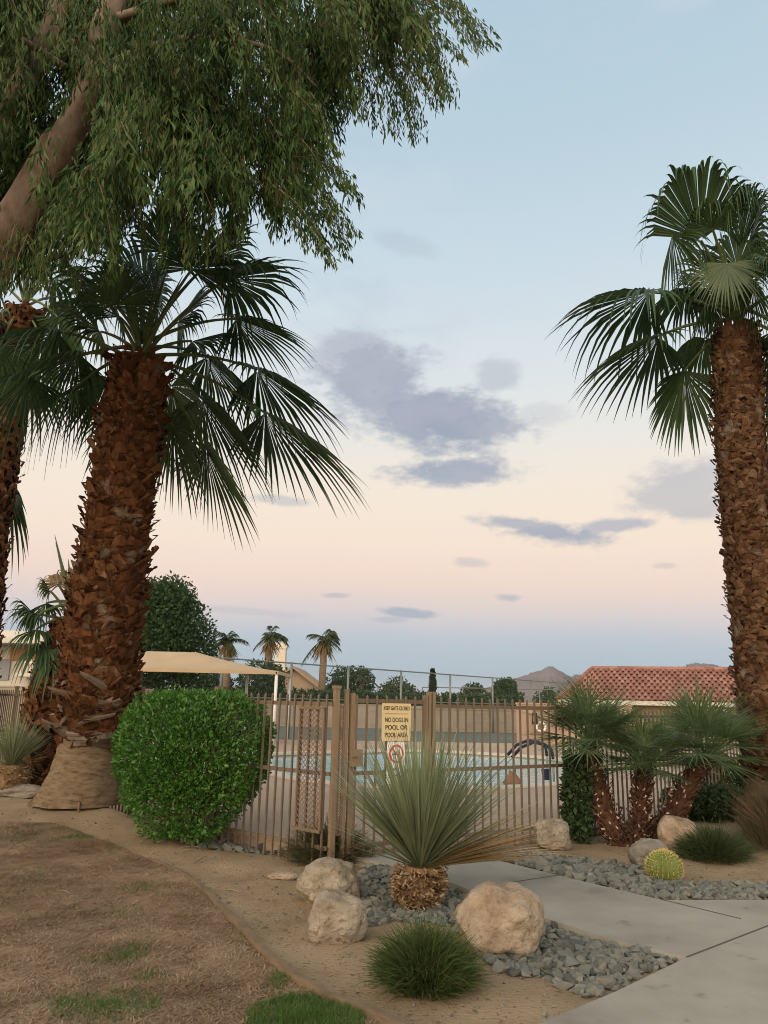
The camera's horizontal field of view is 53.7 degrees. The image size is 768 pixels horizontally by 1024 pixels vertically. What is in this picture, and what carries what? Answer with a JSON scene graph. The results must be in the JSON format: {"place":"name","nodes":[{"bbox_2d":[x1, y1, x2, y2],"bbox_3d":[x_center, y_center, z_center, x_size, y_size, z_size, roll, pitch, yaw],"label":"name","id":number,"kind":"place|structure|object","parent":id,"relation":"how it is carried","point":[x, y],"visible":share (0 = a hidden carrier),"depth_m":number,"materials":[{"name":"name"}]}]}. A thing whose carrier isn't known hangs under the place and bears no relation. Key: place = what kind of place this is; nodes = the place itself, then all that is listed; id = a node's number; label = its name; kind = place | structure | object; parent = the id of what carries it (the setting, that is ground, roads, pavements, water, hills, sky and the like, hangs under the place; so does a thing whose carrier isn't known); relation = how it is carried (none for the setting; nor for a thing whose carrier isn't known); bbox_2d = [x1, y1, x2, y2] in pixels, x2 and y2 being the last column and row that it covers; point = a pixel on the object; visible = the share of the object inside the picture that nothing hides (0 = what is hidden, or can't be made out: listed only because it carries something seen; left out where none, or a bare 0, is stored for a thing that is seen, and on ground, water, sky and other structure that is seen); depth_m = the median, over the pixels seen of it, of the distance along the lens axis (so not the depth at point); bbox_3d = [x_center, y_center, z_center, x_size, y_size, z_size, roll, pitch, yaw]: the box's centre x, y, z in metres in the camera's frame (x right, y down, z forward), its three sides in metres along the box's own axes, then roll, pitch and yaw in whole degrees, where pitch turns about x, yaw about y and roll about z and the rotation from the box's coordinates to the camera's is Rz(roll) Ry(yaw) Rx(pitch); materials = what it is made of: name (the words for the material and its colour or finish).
{"place":"outdoors","nodes":[
{"label":"outdoors","id":0,"kind":"place"},
{"bbox_2d":[0,630,140,685],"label":"white house","id":1,"kind":"structure","parent":0,"point":[6,667],"depth_m":32.20,"materials":[{"name":"paint"}]},
{"bbox_2d":[0,659,10,679],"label":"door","id":2,"kind":"structure","parent":1,"relation":"in","point":[5,665],"depth_m":32.18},
{"bbox_2d":[0,820,379,1023],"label":"lawn","id":3,"kind":"structure","parent":0,"point":[66,943],"depth_m":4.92,"materials":[{"name":"plant"}]},
{"bbox_2d":[163,703,381,728],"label":"block wall","id":4,"kind":"structure","parent":0,"point":[362,714],"depth_m":44.34,"materials":[{"name":"concrete"}]},
{"bbox_2d":[0,703,767,1023],"bbox_3d":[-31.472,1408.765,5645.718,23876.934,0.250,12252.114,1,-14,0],"label":"ground","id":5,"kind":"structure","parent":0,"point":[334,976],"depth_m":5.53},
{"bbox_2d":[0,689,13,762],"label":"metal fence","id":6,"kind":"object","parent":5,"relation":"on","point":[3,694],"visible":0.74,"depth_m":14.33,"materials":[{"name":"metal"}]},
{"bbox_2d":[6,686,26,761],"bbox_3d":[-5.798,3.799,12.847,0.088,1.650,3.289,14,-19,-41],"label":"metal fence","id":7,"kind":"object","parent":5,"relation":"on","point":[15,705],"visible":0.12,"depth_m":13.93,"materials":[{"name":"metal"}]},
{"bbox_2d":[0,784,40,798],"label":"boulder","id":8,"kind":"object","parent":5,"relation":"on","point":[25,791],"visible":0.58,"depth_m":10.69,"materials":[{"name":"stone"}]},
{"bbox_2d":[0,711,51,789],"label":"blue yucca","id":9,"kind":"object","parent":5,"relation":"on","point":[13,753],"visible":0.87,"depth_m":10.92,"materials":[{"name":"green plant"}]},
{"bbox_2d":[0,537,73,785],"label":"fan palm","id":10,"kind":"object","parent":5,"relation":"on","point":[37,704],"visible":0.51,"depth_m":11.89,"materials":[{"name":"plant"}]},
{"bbox_2d":[0,253,114,717],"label":"fan palm","id":11,"kind":"object","parent":5,"relation":"on","point":[24,313],"visible":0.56,"depth_m":15.25,"materials":[{"name":"plant"}]},
{"bbox_2d":[0,685,154,729],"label":"block wall","id":12,"kind":"structure","parent":5,"relation":"on","point":[20,688],"depth_m":27.94,"materials":[{"name":"concrete"}]},
{"bbox_2d":[109,686,211,829],"bbox_3d":[-3.312,3.172,10.106,0.088,1.650,4.284,13,-18,-39],"label":"metal fence","id":13,"kind":"object","parent":5,"relation":"on","point":[143,691],"visible":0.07,"depth_m":9.57,"materials":[{"name":"metal"}]},
{"bbox_2d":[137,570,219,705],"bbox_3d":[-11.406,7.106,39.344,5.956,7.948,6.224,1,-14,0],"label":"leafy tree","id":14,"kind":"object","parent":5,"relation":"on","point":[172,613],"visible":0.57,"depth_m":38.25,"materials":[{"name":"green plant"}]},
{"bbox_2d":[0,207,370,812],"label":"fan palm","id":15,"kind":"object","parent":5,"relation":"on","point":[139,424],"visible":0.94,"depth_m":10.41,"materials":[{"name":"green plant"}]},
{"bbox_2d":[108,684,276,845],"bbox_3d":[-2.076,2.763,8.332,1.778,1.691,1.651,1,-14,0],"label":"clipped bush","id":16,"kind":"object","parent":5,"relation":"on","point":[151,768],"visible":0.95,"depth_m":7.88,"materials":[{"name":"green plant"}]},
{"bbox_2d":[183,673,237,693],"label":"leafy tree","id":17,"kind":"object","parent":5,"relation":"on","point":[212,681],"visible":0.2,"depth_m":49.95,"materials":[{"name":"green plant"}]},
{"bbox_2d":[210,631,249,689],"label":"palm","id":18,"kind":"object","parent":5,"relation":"on","point":[228,649],"visible":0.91,"depth_m":48.97,"materials":[{"name":"green plant"}]},
{"bbox_2d":[0,0,501,314],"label":"eucalyptus tree","id":19,"kind":"object","parent":5,"relation":"on","point":[73,172],"visible":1,"depth_m":7.49,"materials":[{"name":"green plant"}]},
{"bbox_2d":[235,657,287,700],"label":"leafy tree","id":20,"kind":"object","parent":5,"relation":"on","point":[259,681],"visible":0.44,"depth_m":47.96,"materials":[{"name":"green plant"}]},
{"bbox_2d":[207,687,332,862],"bbox_3d":[-1.233,2.680,7.946,1.877,1.650,0.088,-10,-18,39],"label":"metal fence","id":21,"kind":"object","parent":5,"relation":"on","point":[276,768],"visible":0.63,"depth_m":7.78,"materials":[{"name":"metal"}]},
{"bbox_2d":[293,706,324,833],"bbox_3d":[-0.735,2.514,7.459,0.360,1.170,0.025,-10,-18,39],"label":"guard","id":22,"kind":"object","parent":21,"relation":"attached to","point":[303,828],"visible":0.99,"depth_m":7.45,"materials":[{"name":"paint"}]},
{"bbox_2d":[252,626,288,682],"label":"palm","id":23,"kind":"object","parent":5,"relation":"on","point":[269,639],"visible":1,"depth_m":49.06,"materials":[{"name":"green plant"}]},
{"bbox_2d":[148,858,406,1023],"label":"edging strip","id":24,"kind":"object","parent":5,"relation":"on","point":[380,1016],"visible":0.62,"depth_m":4.27,"materials":[{"name":"concrete"}]},
{"bbox_2d":[267,870,298,880],"bbox_3d":[-0.875,3.162,6.582,0.282,0.081,0.165,1,-14,0],"label":"boulder","id":25,"kind":"object","parent":5,"relation":"on","point":[284,875],"visible":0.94,"depth_m":6.53,"materials":[{"name":"stone"}]},
{"bbox_2d":[274,642,318,696],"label":"gable house","id":26,"kind":"structure","parent":5,"relation":"on","point":[304,679],"depth_m":60.57,"materials":[{"name":"paint"}]},
{"bbox_2d":[300,629,341,701],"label":"palm","id":27,"kind":"object","parent":5,"relation":"on","point":[323,648],"visible":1,"depth_m":50.93,"materials":[{"name":"green plant"}]},
{"bbox_2d":[273,809,378,865],"bbox_3d":[-0.520,3.211,7.456,1.133,0.569,0.914,1,-14,0],"label":"twiggy shrub","id":28,"kind":"object","parent":5,"relation":"on","point":[297,851],"visible":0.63,"depth_m":7.29,"materials":[{"name":"plant"}]},
{"bbox_2d":[296,857,359,903],"bbox_3d":[-0.434,2.925,5.965,0.504,0.407,0.459,1,-14,0],"label":"boulder","id":29,"kind":"object","parent":5,"relation":"on","point":[316,877],"visible":0.83,"depth_m":5.82,"materials":[{"name":"stone"}]},
{"bbox_2d":[150,724,516,742],"bbox_3d":[-7.231,10.095,34.854,46.000,0.001,17.400,1,-14,0],"label":"court surface","id":30,"kind":"object","parent":5,"relation":"on","point":[371,734],"depth_m":34.92,"materials":[{"name":"paint"}]},
{"bbox_2d":[327,685,348,858],"bbox_3d":[-0.443,2.539,7.392,0.178,1.650,0.070,11,-17,-33],"label":"gate post","id":31,"kind":"object","parent":5,"relation":"on","point":[337,715],"visible":0.93,"depth_m":7.39,"materials":[{"name":"metal"}]},
{"bbox_2d":[345,693,427,863],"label":"pool gate","id":32,"kind":"structure","parent":31,"relation":"attached to","point":[354,700],"depth_m":7.57,"materials":[{"name":"metal"}]},
{"bbox_2d":[386,742,404,783],"bbox_3d":[0.122,2.554,7.723,0.226,0.404,0.010,11,-17,-33],"label":"gate sign","id":33,"kind":"object","parent":32,"relation":"attached to","point":[399,747],"visible":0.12,"depth_m":7.73,"materials":[{"name":"red paint"}]},
{"bbox_2d":[381,703,410,740],"bbox_3d":[0.129,2.166,7.819,0.362,0.373,0.008,11,-17,-33],"label":"gate sign","id":34,"kind":"object","parent":32,"relation":"attached to","point":[392,713],"visible":0.94,"depth_m":7.81,"materials":[{"name":"yellow paint"}]},
{"bbox_2d":[308,889,368,943],"bbox_3d":[-0.300,2.691,4.992,0.402,0.383,0.362,1,-14,0],"label":"boulder","id":35,"kind":"object","parent":5,"relation":"on","point":[337,917],"visible":0.84,"depth_m":4.86,"materials":[{"name":"stone"}]},
{"bbox_2d":[325,665,375,698],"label":"leafy tree","id":36,"kind":"object","parent":5,"relation":"on","point":[337,679],"visible":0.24,"depth_m":53.86,"materials":[{"name":"green plant"}]},
{"bbox_2d":[139,651,567,738],"bbox_3d":[3.013,9.589,37.896,0.100,3.065,40.581,-10,-18,39],"label":"court fence","id":37,"kind":"object","parent":5,"relation":"on","point":[291,673],"visible":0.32,"depth_m":33.59,"materials":[{"name":"silver metal"}]},
{"bbox_2d":[346,667,378,693],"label":"palm","id":38,"kind":"object","parent":5,"relation":"on","point":[365,673],"visible":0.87,"depth_m":53.49,"materials":[{"name":"green plant"}]},
{"bbox_2d":[214,686,526,711],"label":"hedge","id":39,"kind":"object","parent":5,"relation":"on","point":[408,695],"visible":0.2,"depth_m":47.77,"materials":[{"name":"green plant"}]},
{"bbox_2d":[0,736,745,855],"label":"pool deck","id":40,"kind":"structure","parent":5,"relation":"on","point":[326,801],"depth_m":11.11,"materials":[{"name":"concrete"}]},
{"bbox_2d":[137,651,290,744],"bbox_3d":[-6.641,6.151,25.265,6.622,2.919,3.600,1,-14,0],"label":"shade canopy","id":41,"kind":"object","parent":40,"relation":"on","point":[190,662],"visible":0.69,"depth_m":24.35,"materials":[{"name":"fabric"}]},
{"bbox_2d":[155,749,562,788],"bbox_3d":[0.442,5.914,17.733,10.922,0.065,9.804,8,-16,-26],"label":"pool coping","id":42,"kind":"object","parent":40,"relation":"on","point":[327,782],"visible":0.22,"depth_m":14.72,"materials":[{"name":"concrete"}]},
{"bbox_2d":[503,769,519,784],"bbox_3d":[2.333,4.823,13.852,0.339,0.327,0.273,1,-14,0],"label":"cloth bag","id":43,"kind":"object","parent":40,"relation":"on","point":[510,780],"visible":0.65,"depth_m":13.76,"materials":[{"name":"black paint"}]},
{"bbox_2d":[0,799,760,1023],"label":"leaf litter","id":44,"kind":"object","parent":5,"relation":"on","point":[253,918],"visible":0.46,"depth_m":5.33,"materials":[{"name":"plant"}]},
{"bbox_2d":[1,808,767,1019],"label":"gravel","id":45,"kind":"structure","parent":5,"relation":"on","point":[645,884],"depth_m":6.32,"materials":[{"name":"gravel"}]},
{"bbox_2d":[492,959,505,972],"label":"crushed stone","id":46,"kind":"object","parent":45,"relation":"on","point":[499,965],"visible":0.9,"depth_m":4.40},
{"bbox_2d":[496,953,510,960],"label":"crushed stone","id":47,"kind":"object","parent":45,"relation":"on","point":[502,956],"visible":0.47,"depth_m":4.59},
{"bbox_2d":[520,967,530,976],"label":"crushed stone","id":48,"kind":"object","parent":45,"relation":"on","point":[525,972],"visible":0.89,"depth_m":4.33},
{"bbox_2d":[534,962,551,969],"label":"crushed stone","id":49,"kind":"object","parent":45,"relation":"on","point":[538,965],"visible":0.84,"depth_m":4.38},
{"bbox_2d":[554,949,569,955],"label":"crushed stone","id":50,"kind":"object","parent":45,"relation":"on","point":[562,952],"visible":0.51,"depth_m":4.66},
{"bbox_2d":[559,942,574,951],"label":"crushed stone","id":51,"kind":"object","parent":45,"relation":"on","point":[563,945],"visible":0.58,"depth_m":4.81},
{"bbox_2d":[563,974,578,983],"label":"crushed stone","id":52,"kind":"object","parent":45,"relation":"on","point":[567,977],"visible":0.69,"depth_m":4.23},
{"bbox_2d":[563,955,579,966],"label":"crushed stone","id":53,"kind":"object","parent":45,"relation":"on","point":[570,961],"visible":0.89,"depth_m":4.50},
{"bbox_2d":[580,964,594,975],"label":"crushed stone","id":54,"kind":"object","parent":45,"relation":"on","point":[587,968],"visible":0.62,"depth_m":4.39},
{"bbox_2d":[597,960,606,971],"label":"crushed stone","id":55,"kind":"object","parent":45,"relation":"on","point":[602,965],"visible":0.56,"depth_m":4.42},
{"bbox_2d":[596,974,614,985],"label":"crushed stone","id":56,"kind":"object","parent":45,"relation":"on","point":[605,980],"visible":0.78,"depth_m":4.16,"materials":[{"name":"stone"}]},
{"bbox_2d":[603,981,618,989],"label":"crushed stone","id":57,"kind":"object","parent":45,"relation":"on","point":[610,985],"visible":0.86,"depth_m":4.13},
{"bbox_2d":[627,864,639,872],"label":"crushed stone","id":58,"kind":"object","parent":45,"relation":"on","point":[632,867],"visible":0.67,"depth_m":7.07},
{"bbox_2d":[628,965,643,973],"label":"crushed stone","id":59,"kind":"object","parent":45,"relation":"on","point":[630,969],"visible":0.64,"depth_m":4.35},
{"bbox_2d":[658,890,669,899],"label":"crushed stone","id":60,"kind":"object","parent":45,"relation":"on","point":[664,893],"visible":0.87,"depth_m":6.18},
{"bbox_2d":[375,675,419,698],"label":"leafy tree","id":61,"kind":"object","parent":5,"relation":"on","point":[391,686],"visible":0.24,"depth_m":58.01,"materials":[{"name":"green plant"}]},
{"bbox_2d":[349,902,501,1008],"bbox_3d":[0.228,2.397,4.175,0.811,0.437,0.779,-12,-19,42],"label":"grassy shrub","id":62,"kind":"object","parent":5,"relation":"on","point":[414,961],"visible":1,"depth_m":4.05,"materials":[{"name":"plant"}]},
{"bbox_2d":[428,668,436,693],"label":"cypress tree","id":63,"kind":"object","parent":5,"relation":"on","point":[432,682],"visible":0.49,"depth_m":58.44,"materials":[{"name":"green plant"}]},
{"bbox_2d":[308,706,557,911],"bbox_3d":[0.261,2.329,5.990,1.881,1.551,1.858,12,-18,-37],"label":"spiky yucca","id":64,"kind":"object","parent":5,"relation":"on","point":[421,824],"visible":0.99,"depth_m":5.81,"materials":[{"name":"green plant"}]},
{"bbox_2d":[411,706,516,732],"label":"block wall","id":65,"kind":"structure","parent":5,"relation":"on","point":[469,719],"depth_m":41.10,"materials":[{"name":"concrete"}]},
{"bbox_2d":[458,680,490,704],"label":"leafy tree","id":66,"kind":"object","parent":5,"relation":"on","point":[471,691],"visible":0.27,"depth_m":63.97,"materials":[{"name":"green plant"}]},
{"bbox_2d":[422,687,559,702],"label":"court fence","id":67,"kind":"object","parent":5,"relation":"on","point":[491,688],"visible":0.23,"depth_m":61.83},
{"bbox_2d":[485,954,498,964],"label":"crushed stone","id":68,"kind":"object","parent":5,"relation":"on","point":[494,958],"visible":0.71,"depth_m":4.51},
{"bbox_2d":[455,880,544,957],"bbox_3d":[0.746,2.615,4.878,0.580,0.458,0.562,1,-14,0],"label":"boulder","id":69,"kind":"object","parent":5,"relation":"on","point":[498,917],"visible":0.88,"depth_m":4.69,"materials":[{"name":"stone"}]},
{"bbox_2d":[490,676,517,700],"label":"leafy tree","id":70,"kind":"object","parent":5,"relation":"on","point":[504,686],"visible":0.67,"depth_m":59.83,"materials":[{"name":"green plant"}]},
{"bbox_2d":[436,697,573,847],"bbox_3d":[1.415,2.930,8.604,2.108,1.585,0.058,11,-17,-33],"label":"metal fence","id":71,"kind":"object","parent":5,"relation":"on","point":[497,707],"visible":0.71,"depth_m":8.61,"materials":[{"name":"metal"}]},
{"bbox_2d":[506,967,521,976],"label":"crushed stone","id":72,"kind":"object","parent":5,"relation":"on","point":[511,972],"visible":0.91,"depth_m":4.33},
{"bbox_2d":[484,739,547,777],"bbox_3d":[2.685,5.120,15.625,1.390,0.876,0.129,-1,-14,8],"label":"pool handrail","id":73,"kind":"object","parent":5,"relation":"on","point":[515,746],"visible":0.45,"depth_m":15.63,"materials":[{"name":"metal"}]},
{"bbox_2d":[486,741,554,781],"bbox_3d":[2.639,4.926,14.848,1.390,0.876,0.129,-1,-14,8],"label":"pool handrail","id":74,"kind":"object","parent":5,"relation":"on","point":[523,746],"visible":0.64,"depth_m":14.85,"materials":[{"name":"metal"}]},
{"bbox_2d":[532,685,560,702],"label":"leafy tree","id":75,"kind":"object","parent":5,"relation":"on","point":[545,695],"visible":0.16,"depth_m":63.92,"materials":[{"name":"green plant"}]},
{"bbox_2d":[533,818,571,850],"bbox_3d":[1.847,3.527,8.266,0.404,0.356,0.377,1,-14,0],"label":"boulder","id":76,"kind":"object","parent":5,"relation":"on","point":[559,839],"visible":0.91,"depth_m":8.15,"materials":[{"name":"stone"}]},
{"bbox_2d":[552,981,573,990],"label":"crushed stone","id":77,"kind":"object","parent":5,"relation":"on","point":[563,985],"visible":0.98,"depth_m":4.15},
{"bbox_2d":[515,702,632,744],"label":"screen wall","id":78,"kind":"structure","parent":5,"relation":"on","point":[523,725],"depth_m":29.16,"materials":[{"name":"pink paint"}]},
{"bbox_2d":[557,747,596,844],"bbox_3d":[2.257,3.306,8.829,0.520,1.127,0.562,1,-14,0],"label":"vine shrub","id":79,"kind":"object","parent":5,"relation":"on","point":[575,810],"visible":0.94,"depth_m":8.70,"materials":[{"name":"green plant"}]},
{"bbox_2d":[576,954,585,964],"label":"crushed stone","id":80,"kind":"object","parent":5,"relation":"on","point":[581,959],"visible":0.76,"depth_m":4.57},
{"bbox_2d":[586,982,603,996],"bbox_3d":[1.125,2.577,4.078,0.100,0.085,0.102,0,-14,3],"label":"crushed stone","id":81,"kind":"object","parent":5,"relation":"on","point":[591,987],"visible":0.66,"depth_m":4.04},
{"bbox_2d":[590,940,603,949],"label":"crushed stone","id":82,"kind":"object","parent":5,"relation":"on","point":[597,944],"visible":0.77,"depth_m":4.83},
{"bbox_2d":[610,962,623,973],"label":"crushed stone","id":83,"kind":"object","parent":5,"relation":"on","point":[618,967],"visible":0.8,"depth_m":4.35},
{"bbox_2d":[617,974,631,986],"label":"crushed stone","id":84,"kind":"object","parent":5,"relation":"on","point":[627,982],"visible":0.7,"depth_m":4.23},
{"bbox_2d":[627,972,642,980],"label":"crushed stone","id":85,"kind":"object","parent":5,"relation":"on","point":[637,976],"visible":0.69,"depth_m":4.28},
{"bbox_2d":[573,709,702,835],"bbox_3d":[3.554,3.506,10.346,3.532,1.585,0.058,14,-19,-42],"label":"metal fence","id":86,"kind":"object","parent":5,"relation":"on","point":[595,828],"visible":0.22,"depth_m":10.02,"materials":[{"name":"metal"}]},
{"bbox_2d":[518,672,767,846],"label":"clump palm","id":87,"kind":"object","parent":5,"relation":"on","point":[705,720],"visible":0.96,"depth_m":8.62,"materials":[{"name":"green plant"}]},
{"bbox_2d":[639,964,649,972],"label":"crushed stone","id":88,"kind":"object","parent":5,"relation":"on","point":[644,968],"visible":0.89,"depth_m":4.40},
{"bbox_2d":[641,946,651,954],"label":"crushed stone","id":89,"kind":"object","parent":5,"relation":"on","point":[646,950],"visible":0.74,"depth_m":4.72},
{"bbox_2d":[555,666,739,743],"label":"pool building","id":90,"kind":"structure","parent":5,"relation":"on","point":[644,683],"depth_m":36.16,"materials":[{"name":"tile"}]},
{"bbox_2d":[628,838,668,871],"bbox_3d":[2.522,3.310,7.255,0.372,0.352,0.314,1,-14,0],"label":"boulder","id":91,"kind":"object","parent":5,"relation":"on","point":[639,850],"visible":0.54,"depth_m":7.17,"materials":[{"name":"stone"}]},
{"bbox_2d":[546,156,767,844],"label":"fan palm","id":92,"kind":"object","parent":5,"relation":"on","point":[736,380],"visible":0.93,"depth_m":10.20,"materials":[{"name":"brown plant"}]},
{"bbox_2d":[643,848,685,880],"bbox_3d":[2.540,3.219,6.891,0.371,0.321,0.378,1,-14,0],"label":"barrel cactus","id":93,"kind":"object","parent":5,"relation":"on","point":[664,864],"visible":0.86,"depth_m":6.80,"materials":[{"name":"plant"}]},
{"bbox_2d":[657,815,699,855],"bbox_3d":[3.162,3.490,8.107,0.485,0.458,0.420,1,-14,0],"label":"boulder","id":94,"kind":"object","parent":5,"relation":"on","point":[667,825],"visible":0.49,"depth_m":8.01,"materials":[{"name":"stone"}]},
{"bbox_2d":[659,780,745,822],"bbox_3d":[4.598,4.126,10.742,1.461,0.669,0.940,1,-14,0],"label":"round shrub","id":95,"kind":"object","parent":5,"relation":"on","point":[701,808],"visible":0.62,"depth_m":10.53,"materials":[{"name":"green plant"}]},
{"bbox_2d":[668,817,766,867],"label":"shrub","id":96,"kind":"object","parent":5,"relation":"on","point":[717,846],"visible":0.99,"depth_m":7.69,"materials":[{"name":"plant"}]},
{"bbox_2d":[696,711,743,808],"bbox_3d":[7.087,4.354,13.528,6.195,1.650,0.088,13,-18,-40],"label":"metal fence","id":97,"kind":"object","parent":5,"relation":"on","point":[727,759],"visible":0.03,"depth_m":11.90,"materials":[{"name":"metal"}]},
{"bbox_2d":[703,751,745,796],"bbox_3d":[5.350,4.308,12.145,1.138,1.032,0.857,1,-14,0],"label":"tall shrub","id":98,"kind":"object","parent":5,"relation":"on","point":[737,779],"visible":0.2,"depth_m":11.93,"materials":[{"name":"green plant"}]},
{"bbox_2d":[714,776,767,851],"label":"dry shrub","id":99,"kind":"object","parent":5,"relation":"on","point":[757,824],"visible":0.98,"depth_m":8.41,"materials":[{"name":"plant"}]},
{"bbox_2d":[0,0,767,695],"label":"sky","id":100,"kind":"structure","parent":0,"point":[512,530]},
{"bbox_2d":[242,753,562,784],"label":"water","id":101,"kind":"structure","parent":0,"point":[486,758],"depth_m":18.11,"materials":[{"name":"teal liquid"}]},
{"bbox_2d":[455,666,579,702],"bbox_3d":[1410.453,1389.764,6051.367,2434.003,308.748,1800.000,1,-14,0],"label":"mountains","id":102,"kind":"structure","parent":0,"point":[548,673],"depth_m":5662.93,"materials":[{"name":"stone"}]},
{"bbox_2d":[350,851,767,1023],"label":"path","id":103,"kind":"structure","parent":0,"point":[725,983],"depth_m":4.95,"materials":[{"name":"concrete"}]},
{"bbox_2d":[426,692,435,786],"bbox_3d":[0.493,2.732,8.016,0.096,1.620,0.045,11,-17,-33],"label":"hinge post","id":104,"kind":"object","parent":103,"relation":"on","point":[431,708],"visible":0.43,"depth_m":8.12,"materials":[{"name":"metal"}]},
{"bbox_2d":[403,866,767,956],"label":"path joints","id":105,"kind":"object","parent":103,"relation":"on","point":[691,906],"visible":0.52,"depth_m":5.15,"materials":[{"name":"concrete"}]},
{"bbox_2d":[683,662,720,666],"bbox_3d":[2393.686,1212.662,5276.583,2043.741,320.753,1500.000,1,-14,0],"label":"mountains","id":106,"kind":"structure","parent":0,"point":[695,664],"depth_m":5206.78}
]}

